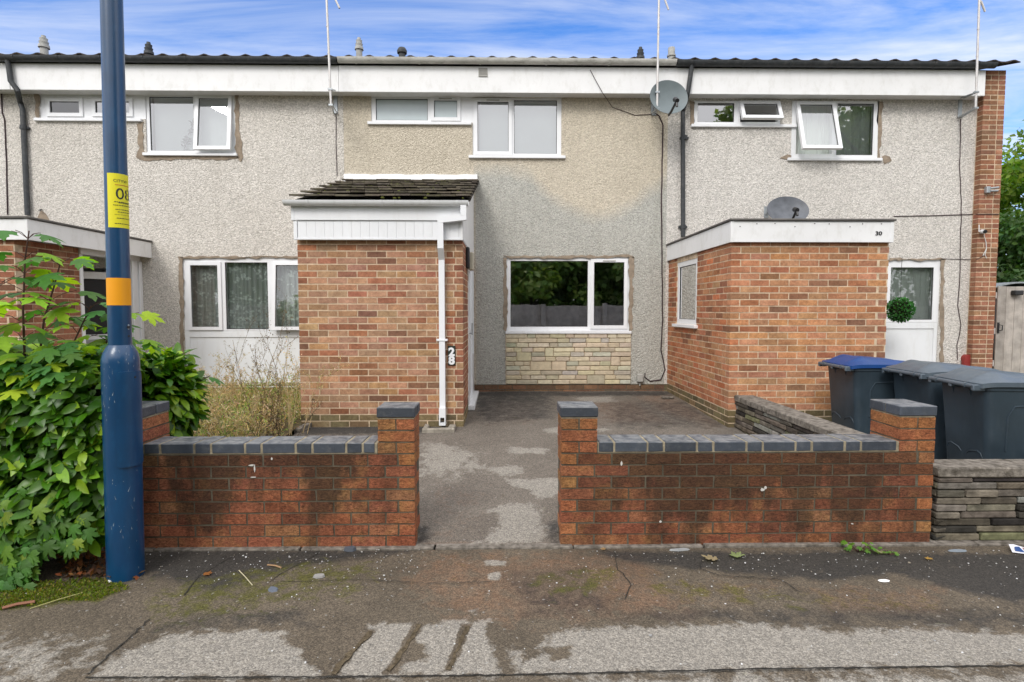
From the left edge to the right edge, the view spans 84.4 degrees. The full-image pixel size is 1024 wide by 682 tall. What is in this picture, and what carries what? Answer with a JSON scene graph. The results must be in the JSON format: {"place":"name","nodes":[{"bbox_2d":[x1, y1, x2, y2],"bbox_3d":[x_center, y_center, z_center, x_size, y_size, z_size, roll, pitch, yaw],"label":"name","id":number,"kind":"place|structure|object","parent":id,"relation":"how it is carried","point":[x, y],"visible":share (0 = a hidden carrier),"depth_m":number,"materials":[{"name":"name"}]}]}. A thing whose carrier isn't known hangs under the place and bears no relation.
{"place":"outdoors","nodes":[
{"label":"outdoors","id":0,"kind":"place"},
{"bbox_2d":[189,373,302,436],"bbox_3d":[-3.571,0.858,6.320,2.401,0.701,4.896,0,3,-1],"label":"dry grass","id":1,"kind":"structure","parent":0,"point":[240,403],"depth_m":6.64,"materials":[{"name":"plant"}]},
{"bbox_2d":[0,342,211,563],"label":"laurel hedge","id":2,"kind":"object","parent":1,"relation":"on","point":[52,442],"visible":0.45,"depth_m":3.29,"materials":[{"name":"green plant"}]},
{"bbox_2d":[0,276,54,411],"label":"sycamore sapling","id":3,"kind":"object","parent":2,"relation":"on","point":[5,345],"visible":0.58,"depth_m":3.30,"materials":[{"name":"green plant"}]},
{"bbox_2d":[0,488,99,591],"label":"ivy","id":4,"kind":"object","parent":2,"relation":"attached to","point":[20,567],"visible":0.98,"depth_m":3.19,"materials":[{"name":"green plant"}]},
{"bbox_2d":[0,337,165,407],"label":"sycamore undergrowth","id":5,"kind":"object","parent":2,"relation":"on","point":[67,354],"visible":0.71,"depth_m":3.32,"materials":[{"name":"green plant"}]},
{"bbox_2d":[0,230,77,363],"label":"sycamore sapling","id":6,"kind":"object","parent":5,"relation":"on","point":[40,337],"visible":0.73,"depth_m":3.42,"materials":[{"name":"green plant"}]},
{"bbox_2d":[0,256,105,382],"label":"sycamore sapling","id":7,"kind":"object","parent":5,"relation":"on","point":[59,313],"visible":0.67,"depth_m":3.48,"materials":[{"name":"green plant"}]},
{"bbox_2d":[14,301,107,368],"bbox_3d":[-2.810,0.158,3.633,0.629,0.829,0.542,-1,3,-25],"label":"sycamore sapling","id":8,"kind":"object","parent":5,"relation":"on","point":[102,318],"visible":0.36,"depth_m":3.58,"materials":[{"name":"green plant"}]},
{"bbox_2d":[75,311,165,364],"bbox_3d":[-2.671,0.194,3.737,0.705,0.790,0.498,0,3,-1],"label":"sycamore sapling","id":9,"kind":"object","parent":5,"relation":"on","point":[148,315],"visible":0.28,"depth_m":3.68,"materials":[{"name":"green plant"}]},
{"bbox_2d":[176,376,224,424],"bbox_3d":[-2.614,0.531,4.511,0.580,0.519,0.345,0,3,-1],"label":"sycamore sapling","id":10,"kind":"object","parent":2,"relation":"on","point":[218,382],"visible":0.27,"depth_m":4.52,"materials":[{"name":"green plant"}]},
{"bbox_2d":[194,386,213,436],"bbox_3d":[-3.319,0.754,5.806,0.463,0.577,0.735,-2,4,-30],"label":"dry weed","id":11,"kind":"object","parent":1,"relation":"on","point":[207,412],"visible":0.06,"depth_m":5.72,"materials":[{"name":"beige plant"}]},
{"bbox_2d":[181,345,242,425],"bbox_3d":[-3.332,0.519,6.286,0.547,0.920,0.578,-3,4,-40],"label":"dry weed","id":12,"kind":"object","parent":1,"relation":"on","point":[226,376],"visible":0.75,"depth_m":6.34,"materials":[{"name":"brown plant"}]},
{"bbox_2d":[223,350,277,404],"bbox_3d":[-3.378,0.484,7.318,0.683,0.806,0.513,0,3,-1],"label":"dry weed","id":13,"kind":"object","parent":1,"relation":"on","point":[233,375],"visible":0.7,"depth_m":7.26,"materials":[{"name":"beige plant"}]},
{"bbox_2d":[224,288,305,429],"bbox_3d":[-2.765,0.191,6.137,0.744,1.606,0.756,2,4,34],"label":"dry weed","id":14,"kind":"object","parent":1,"relation":"on","point":[258,371],"visible":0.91,"depth_m":6.17,"materials":[{"name":"brown plant"}]},
{"bbox_2d":[244,382,320,436],"bbox_3d":[-2.151,0.758,5.312,0.719,0.696,0.395,2,4,27],"label":"dry weed","id":15,"kind":"object","parent":1,"relation":"on","point":[273,423],"visible":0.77,"depth_m":5.32,"materials":[{"name":"beige plant"}]},
{"bbox_2d":[273,364,300,404],"bbox_3d":[-2.823,0.445,7.495,0.513,0.861,0.608,1,3,20],"label":"dry weed","id":16,"kind":"object","parent":1,"relation":"on","point":[291,380],"visible":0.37,"depth_m":7.34,"materials":[{"name":"beige plant"}]},
{"bbox_2d":[259,336,349,434],"bbox_3d":[-2.218,0.469,6.100,0.938,1.070,0.585,-1,3,-18],"label":"dry weed","id":17,"kind":"object","parent":1,"relation":"on","point":[289,413],"visible":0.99,"depth_m":6.02,"materials":[{"name":"brown plant"}]},
{"bbox_2d":[0,546,1023,681],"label":"pavement","id":18,"kind":"structure","parent":0,"point":[226,630],"depth_m":2.86,"materials":[{"name":"grey asphalt"}]},
{"bbox_2d":[0,577,128,610],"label":"moss","id":19,"kind":"object","parent":18,"relation":"on","point":[38,586],"visible":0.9,"depth_m":3.11,"materials":[{"name":"green moss"}]},
{"bbox_2d":[2,600,34,609],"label":"twig","id":20,"kind":"object","parent":19,"relation":"on","point":[18,604],"visible":1,"depth_m":2.96,"materials":[{"name":"brown wood"}]},
{"bbox_2d":[30,592,82,608],"bbox_3d":[-2.429,1.383,3.016,0.008,0.009,0.222,3,4,41],"label":"twig","id":21,"kind":"object","parent":19,"relation":"on","point":[54,600],"visible":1,"depth_m":3.01,"materials":[{"name":"beige wood"}]},
{"bbox_2d":[55,541,145,579],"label":"leaf litter","id":22,"kind":"object","parent":18,"relation":"on","point":[80,563],"visible":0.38,"depth_m":3.38,"materials":[{"name":"brown plant"}]},
{"bbox_2d":[87,619,149,673],"bbox_3d":[-1.816,1.409,2.624,0.022,0.001,0.435,0,3,-2],"label":"pavement joint","id":23,"kind":"object","parent":18,"relation":"on","point":[117,647],"visible":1,"depth_m":2.60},
{"bbox_2d":[100,0,144,582],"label":"lamp post","id":24,"kind":"object","parent":18,"relation":"on","point":[121,404],"visible":0.98,"depth_m":3.19,"materials":[{"name":"blue metal"}]},
{"bbox_2d":[115,371,142,467],"bbox_3d":[-2.182,0.444,3.229,0.043,0.545,0.144,2,4,29],"label":"inspection door","id":25,"kind":"structure","parent":24,"relation":"in","point":[128,389],"depth_m":3.21,"materials":[{"name":"blue paint"}]},
{"bbox_2d":[184,555,234,594],"bbox_3d":[-1.799,1.370,3.329,0.062,0.001,0.502,0,3,4],"label":"pavement joint","id":26,"kind":"object","parent":18,"relation":"on","point":[202,573],"visible":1,"depth_m":3.31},
{"bbox_2d":[268,586,277,591],"bbox_3d":[-1.330,1.381,3.144,0.060,0.006,0.062,0,3,-1],"label":"stone","id":27,"kind":"object","parent":18,"relation":"on","point":[272,589],"visible":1,"depth_m":3.14,"materials":[{"name":"grey stone"}]},
{"bbox_2d":[313,573,324,578],"bbox_3d":[-1.125,1.369,3.296,0.070,0.014,0.046,0,3,-1],"label":"stone","id":28,"kind":"object","parent":18,"relation":"on","point":[319,575],"visible":1,"depth_m":3.29,"materials":[{"name":"white stone"}]},
{"bbox_2d":[344,546,355,551],"bbox_3d":[-1.049,1.344,3.664,0.080,0.024,0.057,0,3,-1],"label":"slate piece","id":29,"kind":"object","parent":18,"relation":"on","point":[349,548],"visible":1,"depth_m":3.64,"materials":[{"name":"grey stone"}]},
{"bbox_2d":[331,631,372,673],"bbox_3d":[-0.726,1.412,2.574,0.040,0.001,0.333,1,3,16],"label":"pavement joint","id":30,"kind":"object","parent":18,"relation":"on","point":[348,655],"visible":1,"depth_m":2.55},
{"bbox_2d":[386,624,420,670],"bbox_3d":[-0.493,1.409,2.613,0.034,0.001,0.372,1,3,12],"label":"pavement joint","id":31,"kind":"object","parent":18,"relation":"on","point":[401,651],"visible":1,"depth_m":2.58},
{"bbox_2d":[320,579,489,583],"bbox_3d":[-0.727,1.375,3.237,1.203,0.001,0.045,0,3,2],"label":"pavement joint","id":32,"kind":"object","parent":18,"relation":"on","point":[399,581],"visible":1,"depth_m":3.24,"materials":[{"name":"black asphalt"}]},
{"bbox_2d":[446,626,469,669],"bbox_3d":[-0.247,1.410,2.608,0.029,0.001,0.345,1,3,10],"label":"pavement joint","id":33,"kind":"object","parent":18,"relation":"on","point":[461,639],"visible":1,"depth_m":2.62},
{"bbox_2d":[0,549,1023,674],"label":"stone chips","id":34,"kind":"object","parent":18,"relation":"on","point":[650,635],"visible":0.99,"depth_m":3.31,"materials":[{"name":"white stone"}]},
{"bbox_2d":[85,664,1023,677],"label":"pavement joint","id":35,"kind":"object","parent":18,"relation":"on","point":[543,673],"visible":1,"depth_m":2.41,"materials":[{"name":"grey concrete"}]},
{"bbox_2d":[101,540,1023,551],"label":"edging","id":36,"kind":"object","parent":18,"relation":"on","point":[465,546],"visible":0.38,"depth_m":3.71,"materials":[{"name":"concrete"}]},
{"bbox_2d":[614,551,631,598],"bbox_3d":[0.657,1.369,3.345,0.061,0.001,0.626,0,3,4],"label":"pavement joint","id":37,"kind":"object","parent":18,"relation":"on","point":[624,576],"visible":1,"depth_m":3.29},
{"bbox_2d":[669,548,689,550],"bbox_3d":[1.087,1.350,3.660,0.139,0.012,0.027,-1,3,-10],"label":"stone shard","id":38,"kind":"object","parent":18,"relation":"on","point":[681,549],"visible":1,"depth_m":3.65,"materials":[{"name":"white stone"}]},
{"bbox_2d":[702,555,716,560],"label":"fallen leaf","id":39,"kind":"object","parent":18,"relation":"on","point":[709,557],"visible":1,"depth_m":3.53,"materials":[{"name":"brown plant"}]},
{"bbox_2d":[729,551,744,556],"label":"fallen leaf","id":40,"kind":"object","parent":18,"relation":"on","point":[738,554],"visible":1,"depth_m":3.57,"materials":[{"name":"green plant"}]},
{"bbox_2d":[699,559,799,591],"bbox_3d":[1.368,1.372,3.293,0.566,0.001,0.165,2,4,37],"label":"pavement joint","id":41,"kind":"object","parent":18,"relation":"on","point":[746,576],"visible":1,"depth_m":3.29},
{"bbox_2d":[841,540,879,553],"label":"pavement weed","id":42,"kind":"object","parent":18,"relation":"on","point":[850,547],"visible":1,"depth_m":3.61,"materials":[{"name":"green plant"}]},
{"bbox_2d":[877,547,899,555],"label":"pavement weed","id":43,"kind":"object","parent":18,"relation":"on","point":[896,553],"visible":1,"depth_m":3.59,"materials":[{"name":"green plant"}]},
{"bbox_2d":[948,549,965,551],"bbox_3d":[2.877,1.351,3.645,0.122,0.011,0.027,0,3,-1],"label":"stone shard","id":44,"kind":"object","parent":18,"relation":"on","point":[956,550],"visible":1,"depth_m":3.64,"materials":[{"name":"white stone"}]},
{"bbox_2d":[1009,544,1023,553],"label":"crisp packet","id":45,"kind":"object","parent":18,"relation":"on","point":[1016,548],"visible":1,"depth_m":3.64,"materials":[{"name":"white plastic"}]},
{"bbox_2d":[0,0,1023,254],"label":"sky","id":46,"kind":"structure","parent":0,"point":[885,30],"materials":[{"name":"blue"}]},
{"bbox_2d":[293,391,744,544],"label":"driveway","id":47,"kind":"structure","parent":0,"point":[488,471],"depth_m":5.57,"materials":[{"name":"concrete"}]},
{"bbox_2d":[142,401,419,548],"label":"brick garden wall","id":48,"kind":"structure","parent":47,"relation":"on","point":[253,491],"depth_m":3.68,"materials":[{"name":"red brick"}]},
{"bbox_2d":[294,423,311,433],"bbox_3d":[-2.347,1.004,6.514,0.069,0.150,0.486,1,3,10],"label":"edging stone","id":49,"kind":"object","parent":47,"relation":"on","point":[297,430],"visible":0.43,"depth_m":6.37,"materials":[{"name":"stone"}]},
{"bbox_2d":[422,424,455,432],"bbox_3d":[-0.825,1.028,6.408,0.368,0.143,0.237,0,3,-1],"label":"drain gully","id":50,"kind":"object","parent":47,"relation":"on","point":[427,428],"visible":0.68,"depth_m":6.29,"materials":[{"name":"concrete"}]},
{"bbox_2d":[661,396,673,398],"bbox_3d":[2.274,0.825,8.262,0.170,0.030,0.060,0,3,-1],"label":"brick offcut","id":51,"kind":"object","parent":47,"relation":"on","point":[667,397],"visible":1,"depth_m":8.23,"materials":[{"name":"brick"}]},
{"bbox_2d":[557,399,936,548],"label":"brick garden wall","id":52,"kind":"structure","parent":47,"relation":"on","point":[875,484],"depth_m":3.73,"materials":[{"name":"red brick"}]},
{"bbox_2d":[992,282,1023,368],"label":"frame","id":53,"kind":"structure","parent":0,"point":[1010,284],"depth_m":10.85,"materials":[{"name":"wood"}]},
{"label":"side ground","id":54,"kind":"structure","parent":0,"visible":0},
{"bbox_2d":[659,57,1020,426],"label":"terraced house","id":55,"kind":"structure","parent":54,"relation":"on","point":[856,155],"depth_m":8.71,"materials":[{"name":"paint"}]},
{"bbox_2d":[672,258,697,328],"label":"window","id":56,"kind":"structure","parent":55,"relation":"in","point":[687,270],"depth_m":8.04,"materials":[{"name":"white plastic"}]},
{"bbox_2d":[691,100,796,127],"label":"window","id":57,"kind":"structure","parent":55,"relation":"in","point":[738,106],"depth_m":8.70,"materials":[{"name":"white plastic"}]},
{"bbox_2d":[764,196,808,217],"bbox_3d":[4.005,-1.921,8.408,0.476,0.459,0.754,-2,4,-36],"label":"satellite dish","id":58,"kind":"object","parent":55,"relation":"attached to","point":[786,207],"visible":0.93,"depth_m":8.37,"materials":[{"name":"paint"}]},
{"bbox_2d":[787,101,882,160],"bbox_3d":[5.011,-3.251,8.710,1.477,0.913,0.420,0,3,-1],"label":"window","id":59,"kind":"structure","parent":55,"relation":"in","point":[825,130],"depth_m":8.86,"materials":[{"name":"white plastic"}]},
{"bbox_2d":[886,264,915,322],"bbox_3d":[5.686,-0.742,8.264,0.396,0.991,0.396,0,3,-1],"label":"topiary ball","id":60,"kind":"object","parent":55,"relation":"hanging from","point":[900,310],"visible":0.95,"depth_m":8.20,"materials":[{"name":"green plant"}]},
{"bbox_2d":[886,260,939,321],"bbox_3d":[5.808,-0.793,9.013,1.915,0.983,0.152,0,3,-1],"label":"window","id":61,"kind":"structure","parent":55,"relation":"in","point":[918,282],"depth_m":9.05,"materials":[{"name":"white plastic"}]},
{"bbox_2d":[894,214,998,216],"bbox_3d":[6.763,-1.968,8.800,1.560,0.046,0.133,0,3,-1],"label":"cable","id":62,"kind":"object","parent":55,"relation":"attached to","point":[948,215],"visible":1,"depth_m":8.85,"materials":[{"name":"black rubber"}]},
{"bbox_2d":[957,119,961,359],"bbox_3d":[7.048,-1.578,8.887,0.158,3.759,0.012,0,3,-1],"label":"cable","id":63,"kind":"object","parent":55,"relation":"attached to","point":[960,235],"visible":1,"depth_m":8.88,"materials":[{"name":"plastic"}]},
{"bbox_2d":[961,354,970,365],"bbox_3d":[7.211,0.417,8.961,0.137,0.409,0.087,0,3,-1],"label":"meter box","id":64,"kind":"object","parent":55,"relation":"attached to","point":[965,359],"visible":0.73,"depth_m":8.92,"materials":[{"name":"red plastic"}]},
{"bbox_2d":[957,0,985,117],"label":"tv aerial","id":65,"kind":"object","parent":55,"relation":"attached to","point":[976,91],"visible":1,"depth_m":8.20,"materials":[{"name":"metal"}]},
{"bbox_2d":[979,225,986,257],"bbox_3d":[7.275,-1.538,8.732,0.110,0.515,0.189,3,4,43],"label":"security camera","id":66,"kind":"object","parent":55,"relation":"attached to","point":[982,231],"visible":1,"depth_m":8.73,"materials":[{"name":"white plastic"}]},
{"bbox_2d":[984,186,998,192],"bbox_3d":[7.382,-2.329,8.698,0.179,0.100,0.065,0,3,9],"label":"light fitting","id":67,"kind":"object","parent":55,"relation":"attached to","point":[987,189],"visible":1,"depth_m":8.68,"materials":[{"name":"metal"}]},
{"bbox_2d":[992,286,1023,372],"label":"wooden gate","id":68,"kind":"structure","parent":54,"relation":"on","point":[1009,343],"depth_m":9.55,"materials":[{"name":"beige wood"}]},
{"bbox_2d":[1011,290,1023,294],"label":"solar light","id":69,"kind":"object","parent":68,"relation":"attached to","point":[1017,292],"visible":1,"depth_m":9.42,"materials":[{"name":"black plastic"}]},
{"bbox_2d":[996,203,1023,282],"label":"broadleaf tree","id":70,"kind":"object","parent":54,"relation":"on","point":[1010,266],"visible":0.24,"depth_m":14.48,"materials":[{"name":"green plant"}]},
{"bbox_2d":[999,120,1023,255],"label":"broadleaf tree","id":71,"kind":"object","parent":54,"relation":"on","point":[1012,182],"visible":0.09,"depth_m":16.59,"materials":[{"name":"green plant"}]},
{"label":"front yard","id":72,"kind":"structure","parent":0,"visible":0},
{"bbox_2d":[734,395,865,434],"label":"stone garden wall","id":73,"kind":"structure","parent":72,"relation":"on","point":[755,415],"depth_m":5.60,"materials":[{"name":"grey natural stone"}]},
{"bbox_2d":[818,354,903,433],"bbox_3d":[3.696,0.692,5.829,0.836,1.088,0.614,0,3,2],"label":"wheelie bin","id":74,"kind":"object","parent":72,"relation":"on","point":[857,383],"visible":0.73,"depth_m":5.60,"materials":[{"name":"grey plastic"}]},
{"bbox_2d":[882,360,999,458],"bbox_3d":[3.967,0.727,5.194,0.836,1.088,0.614,0,3,1],"label":"wheelie bin","id":75,"kind":"object","parent":72,"relation":"on","point":[911,382],"visible":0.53,"depth_m":4.99,"materials":[{"name":"grey plastic"}]},
{"bbox_2d":[928,367,1023,459],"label":"wheelie bin","id":76,"kind":"object","parent":72,"relation":"on","point":[984,413],"visible":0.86,"depth_m":4.26,"materials":[{"name":"grey plastic"}]},
{"bbox_2d":[930,459,1023,540],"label":"stone garden wall","id":77,"kind":"structure","parent":72,"relation":"on","point":[977,499],"depth_m":3.80,"materials":[{"name":"natural stacked stone"}]},
{"label":"ground","id":78,"kind":"structure","parent":0,"visible":0},
{"bbox_2d":[0,62,21,215],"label":"terraced house","id":79,"kind":"structure","parent":78,"relation":"on","point":[5,87],"depth_m":8.57,"materials":[{"name":"white paint"}]},
{"bbox_2d":[0,35,349,388],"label":"terraced house","id":80,"kind":"structure","parent":78,"relation":"on","point":[213,256],"depth_m":8.64,"materials":[{"name":"paint"}]},
{"bbox_2d":[1,94,7,214],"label":"cable","id":81,"kind":"object","parent":80,"relation":"attached to","point":[5,152],"visible":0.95,"depth_m":8.57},
{"bbox_2d":[33,95,146,121],"bbox_3d":[-6.391,-3.536,8.586,1.655,0.416,0.135,0,3,-1],"label":"window","id":82,"kind":"structure","parent":80,"relation":"in","point":[87,103],"depth_m":8.57,"materials":[{"name":"white plastic"}]},
{"bbox_2d":[83,271,106,343],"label":"window","id":83,"kind":"structure","parent":80,"relation":"in","point":[92,282],"depth_m":8.15,"materials":[{"name":"glass"}]},
{"bbox_2d":[181,119,193,149],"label":"house plant","id":84,"kind":"object","parent":80,"relation":"in","point":[191,125],"visible":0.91,"depth_m":8.73,"materials":[{"name":"grey plant"}]},
{"bbox_2d":[142,95,237,155],"bbox_3d":[-4.902,-3.296,8.626,1.420,0.948,0.260,0,3,-1],"label":"window","id":85,"kind":"structure","parent":80,"relation":"in","point":[213,134],"depth_m":8.73,"materials":[{"name":"white plastic"}]},
{"bbox_2d":[183,258,298,330],"bbox_3d":[-4.036,-0.725,8.801,2.108,1.128,0.275,0,3,-1],"label":"window","id":86,"kind":"structure","parent":80,"relation":"in","point":[220,293],"depth_m":8.89,"materials":[{"name":"white plastic"}]},
{"bbox_2d":[325,0,339,113],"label":"tv aerial","id":87,"kind":"object","parent":80,"relation":"attached to","point":[335,102],"visible":0.92,"depth_m":8.05,"materials":[{"name":"metal"}]},
{"bbox_2d":[282,37,690,426],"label":"terraced house","id":88,"kind":"structure","parent":78,"relation":"on","point":[495,221],"depth_m":8.68,"materials":[{"name":"paint"}]},
{"bbox_2d":[367,97,472,125],"bbox_3d":[-1.405,-3.529,8.670,1.599,0.442,0.135,0,3,-1],"label":"window","id":89,"kind":"structure","parent":88,"relation":"in","point":[384,110],"depth_m":8.67,"materials":[{"name":"white plastic"}]},
{"bbox_2d":[448,346,455,364],"bbox_3d":[-0.694,0.168,6.496,0.086,0.225,0.018,0,3,-1],"label":"house number sign","id":90,"kind":"object","parent":88,"relation":"attached to","point":[451,355],"visible":1,"depth_m":6.49,"materials":[{"name":"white plastic"}]},
{"bbox_2d":[468,269,478,409],"bbox_3d":[-0.583,-0.166,8.065,0.160,2.085,1.380,0,3,-1],"label":"door","id":91,"kind":"structure","parent":88,"relation":"in","point":[472,395],"depth_m":8.16,"materials":[{"name":"white plastic"}]},
{"bbox_2d":[469,97,565,158],"bbox_3d":[0.077,-3.276,8.740,1.488,0.927,0.199,0,3,-1],"label":"window","id":92,"kind":"structure","parent":88,"relation":"in","point":[509,128],"depth_m":8.82,"materials":[{"name":"white plastic"}]},
{"bbox_2d":[505,257,631,333],"bbox_3d":[0.882,-0.712,8.863,1.978,1.191,0.135,0,3,-1],"label":"window","id":93,"kind":"structure","parent":88,"relation":"in","point":[578,295],"depth_m":8.87,"materials":[{"name":"white plastic"}]},
{"bbox_2d":[590,70,651,115],"bbox_3d":[1.645,-3.761,8.617,1.034,0.588,0.178,-1,3,-17],"label":"cable","id":94,"kind":"object","parent":88,"relation":"attached to","point":[609,102],"visible":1,"depth_m":8.63,"materials":[{"name":"black plastic"}]},
{"bbox_2d":[637,374,642,385],"bbox_3d":[2.016,0.613,8.896,0.095,0.187,0.068,0,3,-1],"label":"junction box","id":95,"kind":"object","parent":88,"relation":"attached to","point":[639,378],"visible":1,"depth_m":8.86,"materials":[{"name":"grey plastic"}]},
{"bbox_2d":[644,113,665,381],"bbox_3d":[2.257,-1.438,8.815,0.334,4.173,0.018,0,3,-1],"label":"cable","id":96,"kind":"object","parent":88,"relation":"attached to","point":[661,251],"visible":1,"depth_m":8.82,"materials":[{"name":"black plastic"}]},
{"bbox_2d":[651,0,668,113],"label":"tv aerial","id":97,"kind":"object","parent":88,"relation":"attached to","point":[657,92],"visible":0.86,"depth_m":8.11,"materials":[{"name":"metal"}]},
{"bbox_2d":[650,80,687,115],"bbox_3d":[2.244,-3.518,8.281,0.709,0.526,0.584,3,4,43],"label":"satellite dish","id":98,"kind":"object","parent":88,"relation":"attached to","point":[672,97],"visible":1,"depth_m":8.19,"materials":[{"name":"grey paint"}]}
]}

